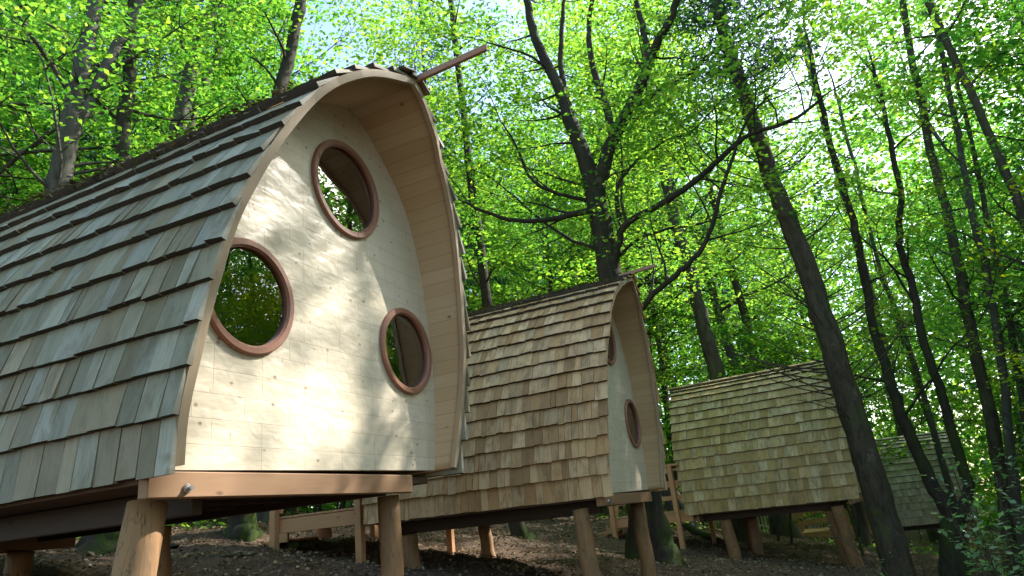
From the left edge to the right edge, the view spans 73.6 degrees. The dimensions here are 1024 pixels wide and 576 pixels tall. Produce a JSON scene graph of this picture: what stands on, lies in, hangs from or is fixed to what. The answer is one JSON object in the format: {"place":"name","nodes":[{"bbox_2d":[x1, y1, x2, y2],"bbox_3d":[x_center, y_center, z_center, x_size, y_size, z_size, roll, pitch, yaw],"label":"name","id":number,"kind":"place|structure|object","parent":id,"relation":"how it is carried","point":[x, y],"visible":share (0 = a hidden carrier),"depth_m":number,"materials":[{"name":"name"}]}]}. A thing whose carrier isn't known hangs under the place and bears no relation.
{"place":"outdoors","nodes":[
{"label":"outdoors","id":0,"kind":"place"},
{"bbox_2d":[0,496,1005,575],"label":"ground","id":1,"kind":"structure","parent":0,"point":[630,568],"depth_m":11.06,"materials":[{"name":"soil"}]},
{"bbox_2d":[0,0,107,211],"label":"broadleaf tree","id":2,"kind":"object","parent":1,"relation":"on","point":[25,98],"visible":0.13,"depth_m":16.78,"materials":[{"name":"green plant"}]},
{"bbox_2d":[0,41,113,208],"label":"broadleaf tree","id":3,"kind":"object","parent":1,"relation":"on","point":[34,168],"visible":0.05,"depth_m":21.07,"materials":[{"name":"green plant"}]},
{"bbox_2d":[16,98,109,199],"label":"broadleaf tree","id":4,"kind":"object","parent":1,"relation":"on","point":[79,153],"depth_m":25.54,"materials":[{"name":"green plant"}]},
{"bbox_2d":[0,0,140,195],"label":"broadleaf tree","id":5,"kind":"object","parent":1,"relation":"on","point":[38,138],"visible":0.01,"depth_m":20.51,"materials":[{"name":"green plant"}]},
{"bbox_2d":[0,0,141,212],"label":"broadleaf tree","id":6,"kind":"object","parent":1,"relation":"on","point":[21,195],"visible":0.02,"depth_m":18.50,"materials":[{"name":"green plant"}]},
{"bbox_2d":[0,36,166,201],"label":"broadleaf tree","id":7,"kind":"object","parent":1,"relation":"on","point":[95,150],"visible":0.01,"depth_m":23.70,"materials":[{"name":"green plant"}]},
{"bbox_2d":[0,0,232,204],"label":"broadleaf tree","id":8,"kind":"object","parent":1,"relation":"on","point":[30,150],"visible":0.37,"depth_m":14.13,"materials":[{"name":"green plant"}]},
{"bbox_2d":[0,0,247,200],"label":"broadleaf tree","id":9,"kind":"object","parent":1,"relation":"on","point":[15,190],"visible":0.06,"depth_m":17.43,"materials":[{"name":"green plant"}]},
{"bbox_2d":[49,0,216,169],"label":"broadleaf tree","id":10,"kind":"object","parent":1,"relation":"on","point":[90,157],"visible":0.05,"depth_m":18.09,"materials":[{"name":"green plant"}]},
{"bbox_2d":[0,0,278,555],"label":"beech tree","id":11,"kind":"object","parent":1,"relation":"on","point":[104,543],"visible":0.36,"depth_m":10.87,"materials":[{"name":"green plant"}]},
{"bbox_2d":[0,0,315,549],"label":"beech tree","id":12,"kind":"object","parent":1,"relation":"on","point":[80,105],"visible":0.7,"depth_m":10.67,"materials":[{"name":"green plant"}]},
{"bbox_2d":[14,0,305,193],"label":"beech tree","id":13,"kind":"object","parent":1,"relation":"on","point":[182,110],"visible":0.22,"depth_m":13.41,"materials":[{"name":"green plant"}]},
{"bbox_2d":[134,19,242,143],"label":"broadleaf tree","id":14,"kind":"object","parent":1,"relation":"on","point":[205,52],"depth_m":31.39,"materials":[{"name":"green plant"}]},
{"bbox_2d":[112,0,315,516],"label":"broadleaf tree","id":15,"kind":"object","parent":1,"relation":"on","point":[296,60],"visible":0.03,"depth_m":24.04,"materials":[{"name":"green plant"}]},
{"bbox_2d":[139,0,300,147],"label":"beech tree","id":16,"kind":"object","parent":1,"relation":"on","point":[195,115],"visible":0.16,"depth_m":16.22,"materials":[{"name":"green plant"}]},
{"bbox_2d":[208,552,255,557],"bbox_3d":[-3.300,3.160,8.092,0.535,0.072,0.094,5,-21,-30],"label":"fallen branch","id":17,"kind":"object","parent":1,"relation":"on","point":[231,554],"visible":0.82,"depth_m":8.07,"materials":[{"name":"wood"}]},
{"bbox_2d":[0,44,487,575],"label":"glamping pod","id":18,"kind":"object","parent":1,"relation":"on","point":[258,306],"visible":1,"depth_m":4.38,"materials":[{"name":"wood"}]},
{"bbox_2d":[210,237,293,355],"bbox_3d":[-1.595,0.054,4.127,0.082,0.724,0.724,-14,-20,22],"label":"window frame","id":19,"kind":"structure","parent":18,"relation":"in","point":[281,282],"depth_m":4.28,"materials":[{"name":"brown wood"}]},
{"bbox_2d":[311,139,378,238],"bbox_3d":[-1.297,-0.759,5.316,0.082,0.792,0.792,-14,-20,22],"label":"window frame","id":20,"kind":"structure","parent":18,"relation":"in","point":[350,154],"depth_m":5.40,"materials":[{"name":"brown wood"}]},
{"bbox_2d":[380,308,431,394],"bbox_3d":[-0.873,0.513,5.560,0.082,0.710,0.710,-14,-20,22],"label":"window frame","id":21,"kind":"structure","parent":18,"relation":"in","point":[414,323],"depth_m":5.66,"materials":[{"name":"brown wood"}]},
{"bbox_2d":[83,0,405,522],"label":"broadleaf tree","id":22,"kind":"object","parent":1,"relation":"on","point":[263,517],"visible":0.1,"depth_m":19.82,"materials":[{"name":"green plant"}]},
{"bbox_2d":[222,68,308,515],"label":"broadleaf tree","id":23,"kind":"object","parent":1,"relation":"on","point":[270,96],"depth_m":27.09,"materials":[{"name":"green plant"}]},
{"bbox_2d":[291,507,298,514],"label":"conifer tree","id":24,"kind":"object","parent":1,"relation":"on","point":[296,510],"depth_m":41.71,"materials":[{"name":"green plant"}]},
{"bbox_2d":[180,0,410,541],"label":"beech tree","id":25,"kind":"object","parent":1,"relation":"on","point":[245,527],"visible":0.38,"depth_m":13.15,"materials":[{"name":"green plant"}]},
{"bbox_2d":[261,499,454,562],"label":"entrance deck","id":26,"kind":"structure","parent":1,"relation":"on","point":[323,523],"depth_m":9.58,"materials":[{"name":"brown wood"}]},
{"bbox_2d":[291,0,581,311],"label":"broadleaf tree","id":27,"kind":"object","parent":1,"relation":"on","point":[380,55],"visible":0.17,"depth_m":22.79,"materials":[{"name":"green plant"}]},
{"bbox_2d":[398,0,513,310],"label":"broadleaf tree","id":28,"kind":"object","parent":1,"relation":"on","point":[470,245],"visible":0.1,"depth_m":25.25,"materials":[{"name":"green plant"}]},
{"bbox_2d":[392,0,570,540],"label":"beech tree","id":29,"kind":"object","parent":1,"relation":"on","point":[517,529],"visible":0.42,"depth_m":16.07,"materials":[{"name":"green plant"}]},
{"bbox_2d":[461,174,525,310],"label":"broadleaf tree","id":30,"kind":"object","parent":1,"relation":"on","point":[491,247],"visible":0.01,"depth_m":36.80,"materials":[{"name":"green plant"}]},
{"bbox_2d":[450,159,537,308],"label":"broadleaf tree","id":31,"kind":"object","parent":1,"relation":"on","point":[485,227],"visible":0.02,"depth_m":26.73,"materials":[{"name":"green plant"}]},
{"bbox_2d":[460,163,547,301],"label":"broadleaf tree","id":32,"kind":"object","parent":1,"relation":"on","point":[506,251],"visible":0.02,"depth_m":42.87,"materials":[{"name":"green plant"}]},
{"bbox_2d":[428,70,591,312],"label":"broadleaf tree","id":33,"kind":"object","parent":1,"relation":"on","point":[506,264],"visible":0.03,"depth_m":28.26,"materials":[{"name":"green plant"}]},
{"bbox_2d":[362,264,666,575],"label":"glamping pod","id":34,"kind":"object","parent":1,"relation":"on","point":[563,418],"visible":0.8,"depth_m":8.64,"materials":[{"name":"wood"}]},
{"bbox_2d":[608,326,616,364],"bbox_3d":[1.328,0.714,9.787,0.082,0.792,0.792,-14,-20,22],"label":"window frame","id":35,"kind":"structure","parent":34,"relation":"in","point":[613,353],"depth_m":10.04,"materials":[{"name":"brown wood"}]},
{"bbox_2d":[624,399,640,447],"bbox_3d":[1.750,1.986,10.033,0.082,0.710,0.710,-14,-20,22],"label":"window frame","id":36,"kind":"structure","parent":34,"relation":"in","point":[637,442],"depth_m":10.18,"materials":[{"name":"brown wood"}]},
{"bbox_2d":[10,38,1023,529],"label":"woodland","id":37,"kind":"object","parent":1,"relation":"on","point":[968,436],"visible":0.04,"depth_m":50.23,"materials":[{"name":"green plant"}]},
{"bbox_2d":[76,507,1000,558],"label":"undergrowth","id":38,"kind":"object","parent":1,"relation":"on","point":[599,519],"visible":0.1,"depth_m":20.43,"materials":[{"name":"green plant"}]},
{"bbox_2d":[516,206,564,293],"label":"broadleaf tree","id":39,"kind":"object","parent":1,"relation":"on","point":[543,259],"visible":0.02,"depth_m":50.18,"materials":[{"name":"green plant"}]},
{"bbox_2d":[523,155,590,282],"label":"broadleaf tree","id":40,"kind":"object","parent":1,"relation":"on","point":[557,235],"visible":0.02,"depth_m":39.55,"materials":[{"name":"green plant"}]},
{"bbox_2d":[467,96,663,342],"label":"broadleaf tree","id":41,"kind":"object","parent":1,"relation":"on","point":[522,227],"visible":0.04,"depth_m":36.99,"materials":[{"name":"green plant"}]},
{"bbox_2d":[462,84,696,517],"bbox_3d":[1.606,0.167,25.949,9.657,16.718,9.380,7,-22,-34],"label":"broadleaf tree","id":42,"kind":"object","parent":1,"relation":"on","point":[547,247],"visible":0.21,"depth_m":25.58,"materials":[{"name":"green plant"}]},
{"bbox_2d":[468,72,730,517],"bbox_3d":[2.587,-0.302,28.623,10.785,19.540,9.754,-5,-19,-5],"label":"broadleaf tree","id":43,"kind":"object","parent":1,"relation":"on","point":[606,511],"visible":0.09,"depth_m":26.43,"materials":[{"name":"green plant"}]},
{"bbox_2d":[600,550,624,553],"bbox_3d":[1.927,5.032,13.060,0.491,0.116,0.074,-5,-19,-3],"label":"fallen branch","id":44,"kind":"object","parent":1,"relation":"on","point":[601,551],"visible":0.91,"depth_m":13.04,"materials":[{"name":"brown wood"}]},
{"bbox_2d":[537,222,693,408],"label":"broadleaf tree","id":45,"kind":"object","parent":1,"relation":"on","point":[645,315],"visible":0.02,"depth_m":38.18,"materials":[{"name":"green plant"}]},
{"bbox_2d":[449,0,785,527],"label":"broadleaf tree","id":46,"kind":"object","parent":1,"relation":"on","point":[667,492],"visible":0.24,"depth_m":26.53,"materials":[{"name":"green plant"}]},
{"bbox_2d":[589,163,719,350],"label":"broadleaf tree","id":47,"kind":"object","parent":1,"relation":"on","point":[677,281],"visible":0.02,"depth_m":42.58,"materials":[{"name":"green plant"}]},
{"bbox_2d":[596,463,716,548],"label":"entrance deck","id":48,"kind":"structure","parent":1,"relation":"on","point":[677,516],"depth_m":15.35,"materials":[{"name":"brown wood"}]},
{"bbox_2d":[577,2,747,541],"bbox_3d":[4.030,-1.790,21.022,6.522,18.767,4.333,4,-21,-27],"label":"beech tree","id":49,"kind":"object","parent":1,"relation":"on","point":[714,363],"visible":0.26,"depth_m":20.06,"materials":[{"name":"green plant"}]},
{"bbox_2d":[564,109,764,493],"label":"broadleaf tree","id":50,"kind":"object","parent":1,"relation":"on","point":[664,390],"visible":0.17,"depth_m":26.72,"materials":[{"name":"green plant"}]},
{"bbox_2d":[372,0,986,568],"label":"beech tree","id":51,"kind":"object","parent":1,"relation":"on","point":[596,178],"visible":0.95,"depth_m":13.34,"materials":[{"name":"green plant"}]},
{"bbox_2d":[547,82,821,524],"bbox_3d":[7.595,0.311,33.157,12.168,22.098,10.956,-19,-22,32],"label":"broadleaf tree","id":52,"kind":"object","parent":1,"relation":"on","point":[684,341],"visible":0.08,"depth_m":32.64,"materials":[{"name":"green plant"}]},
{"bbox_2d":[670,522,725,546],"bbox_3d":[5.582,7.354,20.991,0.393,0.602,10.269,-7,-19,3],"label":"fallen log","id":53,"kind":"object","parent":1,"relation":"on","point":[695,530],"visible":0.62,"depth_m":19.12,"materials":[{"name":"brown wood"}]},
{"bbox_2d":[658,308,763,464],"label":"sapling tree","id":54,"kind":"object","parent":1,"relation":"on","point":[689,369],"visible":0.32,"depth_m":20.93,"materials":[{"name":"green plant"}]},
{"bbox_2d":[546,0,894,538],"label":"broadleaf tree","id":55,"kind":"object","parent":1,"relation":"on","point":[784,524],"visible":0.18,"depth_m":25.75,"materials":[{"name":"green plant"}]},
{"bbox_2d":[649,99,807,533],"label":"broadleaf tree","id":56,"kind":"object","parent":1,"relation":"on","point":[737,288],"visible":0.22,"depth_m":25.68,"materials":[{"name":"green plant"}]},
{"bbox_2d":[687,184,772,376],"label":"conifer tree","id":57,"kind":"object","parent":1,"relation":"on","point":[720,284],"visible":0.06,"depth_m":37.44,"materials":[{"name":"green plant"}]},
{"bbox_2d":[671,206,794,383],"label":"broadleaf tree","id":58,"kind":"object","parent":1,"relation":"on","point":[726,277],"visible":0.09,"depth_m":38.33,"materials":[{"name":"green plant"}]},
{"bbox_2d":[678,189,807,528],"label":"broadleaf tree","id":59,"kind":"object","parent":1,"relation":"on","point":[747,291],"visible":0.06,"depth_m":44.45,"materials":[{"name":"green plant"}]},
{"bbox_2d":[695,514,828,531],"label":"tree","id":60,"kind":"object","parent":1,"relation":"on","point":[759,525],"visible":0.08,"depth_m":27.14,"materials":[{"name":"brown wood"}]},
{"bbox_2d":[667,359,864,568],"bbox_3d":[5.859,4.157,15.522,4.176,4.629,2.864,-16,-21,28],"label":"glamping pod","id":61,"kind":"object","parent":1,"relation":"on","point":[748,450],"visible":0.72,"depth_m":14.65,"materials":[{"name":"wood"}]},
{"bbox_2d":[723,321,816,541],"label":"sapling tree","id":62,"kind":"object","parent":1,"relation":"on","point":[778,529],"visible":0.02,"depth_m":21.68,"materials":[{"name":"green plant"}]},
{"bbox_2d":[629,0,930,575],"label":"tree","id":63,"kind":"object","parent":1,"relation":"on","point":[886,526],"visible":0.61,"depth_m":11.80,"materials":[{"name":"bark"},{"name":"leaf"}]},
{"bbox_2d":[789,395,849,418],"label":"beech sapling","id":64,"kind":"object","parent":63,"relation":"attached to","point":[842,414],"visible":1,"depth_m":11.07,"materials":[{"name":"green plant"}]},
{"bbox_2d":[709,79,857,542],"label":"slim tree","id":65,"kind":"object","parent":1,"relation":"on","point":[853,511],"visible":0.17,"depth_m":27.45,"materials":[{"name":"green plant"}]},
{"bbox_2d":[737,312,878,544],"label":"sapling tree","id":66,"kind":"object","parent":1,"relation":"on","point":[799,332],"visible":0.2,"depth_m":19.07,"materials":[{"name":"green plant"}]},
{"bbox_2d":[673,53,978,546],"bbox_3d":[9.728,0.198,22.174,10.163,16.186,9.240,0,-18,-18],"label":"broadleaf tree","id":67,"kind":"object","parent":1,"relation":"on","point":[863,530],"visible":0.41,"depth_m":22.19,"materials":[{"name":"green plant"}]},
{"bbox_2d":[791,506,872,544],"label":"entrance deck","id":68,"kind":"structure","parent":1,"relation":"on","point":[816,532],"depth_m":24.30,"materials":[{"name":"brown wood"}]},
{"bbox_2d":[789,466,886,523],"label":"sapling tree","id":69,"kind":"object","parent":1,"relation":"on","point":[808,515],"visible":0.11,"depth_m":18.95,"materials":[{"name":"green plant"}]},
{"bbox_2d":[748,322,938,556],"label":"sapling tree","id":70,"kind":"object","parent":1,"relation":"on","point":[857,349],"visible":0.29,"depth_m":18.08,"materials":[{"name":"green plant"}]},
{"bbox_2d":[716,148,971,538],"bbox_3d":[16.829,2.500,38.520,11.286,22.800,12.573,-4,-19,-7],"label":"broadleaf tree","id":71,"kind":"object","parent":1,"relation":"on","point":[805,321],"visible":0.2,"depth_m":39.40,"materials":[{"name":"green plant"}]},
{"bbox_2d":[752,8,939,544],"bbox_3d":[15.584,-1.907,31.134,4.807,26.141,3.831,-2,-19,-12],"label":"broadleaf tree","id":72,"kind":"object","parent":1,"relation":"on","point":[933,535],"visible":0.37,"depth_m":30.62,"materials":[{"name":"green plant"}]},
{"bbox_2d":[814,525,922,575],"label":"bramble twig","id":73,"kind":"object","parent":1,"relation":"on","point":[899,560],"visible":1,"depth_m":6.35,"materials":[{"name":"brown plant"}]},
{"bbox_2d":[787,21,972,553],"bbox_3d":[13.095,-1.075,23.426,4.910,19.602,4.067,-2,-19,-13],"label":"slim tree","id":74,"kind":"object","parent":1,"relation":"on","point":[946,476],"visible":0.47,"depth_m":23.71,"materials":[{"name":"green plant"}]},
{"bbox_2d":[745,0,1023,575],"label":"twin stemmed tree","id":75,"kind":"object","parent":1,"relation":"on","point":[952,559],"visible":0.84,"depth_m":13.59,"materials":[{"name":"green plant"}]},
{"bbox_2d":[824,177,952,422],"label":"broadleaf tree","id":76,"kind":"object","parent":1,"relation":"on","point":[859,281],"visible":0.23,"depth_m":40.93,"materials":[{"name":"green plant"}]},
{"bbox_2d":[807,0,1023,361],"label":"broadleaf tree","id":77,"kind":"object","parent":1,"relation":"on","point":[935,242],"visible":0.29,"depth_m":26.29,"materials":[{"name":"green plant"}]},
{"bbox_2d":[812,0,1023,111],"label":"broadleaf tree","id":78,"kind":"object","parent":1,"relation":"on","point":[977,39],"visible":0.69,"depth_m":16.32,"materials":[{"name":"green plant"}]},
{"bbox_2d":[863,430,978,549],"bbox_3d":[14.308,7.598,24.708,3.931,4.414,2.856,-11,-19,15],"label":"glamping pod","id":79,"kind":"object","parent":1,"relation":"on","point":[914,506],"visible":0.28,"depth_m":23.69,"materials":[{"name":"wood"}]},
{"bbox_2d":[861,359,997,506],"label":"sapling tree","id":80,"kind":"object","parent":1,"relation":"on","point":[899,371],"visible":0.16,"depth_m":34.84,"materials":[{"name":"green plant"}]},
{"bbox_2d":[840,0,1023,265],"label":"broadleaf tree","id":81,"kind":"object","parent":1,"relation":"on","point":[995,148],"visible":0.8,"depth_m":14.85,"materials":[{"name":"green plant"}]},
{"bbox_2d":[872,413,992,487],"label":"sapling tree","id":82,"kind":"object","parent":1,"relation":"on","point":[890,433],"visible":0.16,"depth_m":30.68,"materials":[{"name":"green plant"}]},
{"bbox_2d":[855,66,1023,382],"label":"broadleaf tree","id":83,"kind":"object","parent":1,"relation":"on","point":[900,115],"visible":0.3,"depth_m":27.75,"materials":[{"name":"green plant"}]},
{"bbox_2d":[862,0,1023,447],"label":"broadleaf tree","id":84,"kind":"object","parent":1,"relation":"on","point":[999,116],"visible":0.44,"depth_m":17.02,"materials":[{"name":"green plant"}]},
{"bbox_2d":[863,0,1023,568],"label":"slim tree","id":85,"kind":"object","parent":1,"relation":"on","point":[1009,447],"visible":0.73,"depth_m":15.24,"materials":[{"name":"green plant"}]},
{"bbox_2d":[868,0,1023,575],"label":"broadleaf tree","id":86,"kind":"object","parent":1,"relation":"on","point":[992,425],"visible":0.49,"depth_m":16.02,"materials":[{"name":"green plant"}]},
{"bbox_2d":[871,0,1023,432],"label":"slim tree","id":87,"kind":"object","parent":1,"relation":"on","point":[1011,327],"visible":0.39,"depth_m":17.93,"materials":[{"name":"green plant"}]},
{"bbox_2d":[878,184,1023,473],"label":"broadleaf tree","id":88,"kind":"object","parent":1,"relation":"on","point":[964,358],"visible":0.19,"depth_m":34.44,"materials":[{"name":"green plant"}]},
{"bbox_2d":[892,104,1023,407],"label":"broadleaf tree","id":89,"kind":"object","parent":1,"relation":"on","point":[978,327],"visible":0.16,"depth_m":33.46,"materials":[{"name":"green plant"}]},
{"bbox_2d":[919,165,1023,455],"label":"broadleaf tree","id":90,"kind":"object","parent":1,"relation":"on","point":[976,317],"visible":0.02,"depth_m":38.94,"materials":[{"name":"green plant"}]},
{"bbox_2d":[922,422,1023,575],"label":"beech sapling","id":91,"kind":"object","parent":1,"relation":"on","point":[981,495],"visible":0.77,"depth_m":8.07,"materials":[{"name":"green plant"}]},
{"bbox_2d":[930,455,1023,575],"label":"beech sapling","id":92,"kind":"object","parent":1,"relation":"on","point":[991,564],"visible":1,"depth_m":5.01,"materials":[{"name":"green plant"}]},
{"bbox_2d":[933,364,1023,504],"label":"sapling tree","id":93,"kind":"object","parent":1,"relation":"on","point":[969,402],"visible":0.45,"depth_m":25.96,"materials":[{"name":"green plant"}]},
{"bbox_2d":[966,454,992,523],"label":"sapling tree","id":94,"kind":"object","parent":1,"relation":"on","point":[973,469],"visible":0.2,"depth_m":30.68,"materials":[{"name":"green plant"}]},
{"bbox_2d":[944,45,1023,390],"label":"broadleaf tree","id":95,"kind":"object","parent":1,"relation":"on","point":[987,371],"visible":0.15,"depth_m":26.24,"materials":[{"name":"green plant"}]},
{"bbox_2d":[961,531,1011,575],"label":"beech sapling","id":96,"kind":"object","parent":1,"relation":"on","point":[983,552],"visible":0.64,"depth_m":5.43,"materials":[{"name":"green plant"}]},
{"bbox_2d":[965,183,1023,349],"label":"broadleaf tree","id":97,"kind":"object","parent":1,"relation":"on","point":[1009,249],"visible":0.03,"depth_m":37.74,"materials":[{"name":"green plant"}]},
{"bbox_2d":[971,0,1023,224],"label":"broadleaf tree","id":98,"kind":"object","parent":1,"relation":"on","point":[1005,4],"visible":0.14,"depth_m":27.93,"materials":[{"name":"green plant"}]},
{"bbox_2d":[976,401,1023,500],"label":"sapling tree","id":99,"kind":"object","parent":1,"relation":"on","point":[1019,418],"visible":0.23,"depth_m":30.16,"materials":[{"name":"green plant"}]},
{"bbox_2d":[985,1,1023,155],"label":"broadleaf tree","id":100,"kind":"object","parent":1,"relation":"on","point":[1018,99],"visible":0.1,"depth_m":24.38,"materials":[{"name":"green plant"}]},
{"bbox_2d":[986,162,1023,387],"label":"sapling tree","id":101,"kind":"object","parent":1,"relation":"on","point":[1007,350],"visible":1,"depth_m":10.00,"materials":[{"name":"green plant"}]},
{"bbox_2d":[996,0,1023,336],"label":"broadleaf tree","id":102,"kind":"object","parent":1,"relation":"on","point":[1020,167],"visible":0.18,"depth_m":20.89,"materials":[{"name":"green plant"}]},
{"bbox_2d":[1002,127,1023,179],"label":"broadleaf tree","id":103,"kind":"object","parent":1,"relation":"on","point":[1015,150],"visible":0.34,"depth_m":21.87,"materials":[{"name":"green plant"}]},
{"bbox_2d":[1,0,1023,507],"label":"sky","id":104,"kind":"structure","parent":0,"point":[327,26],"materials":[{"name":"white"}]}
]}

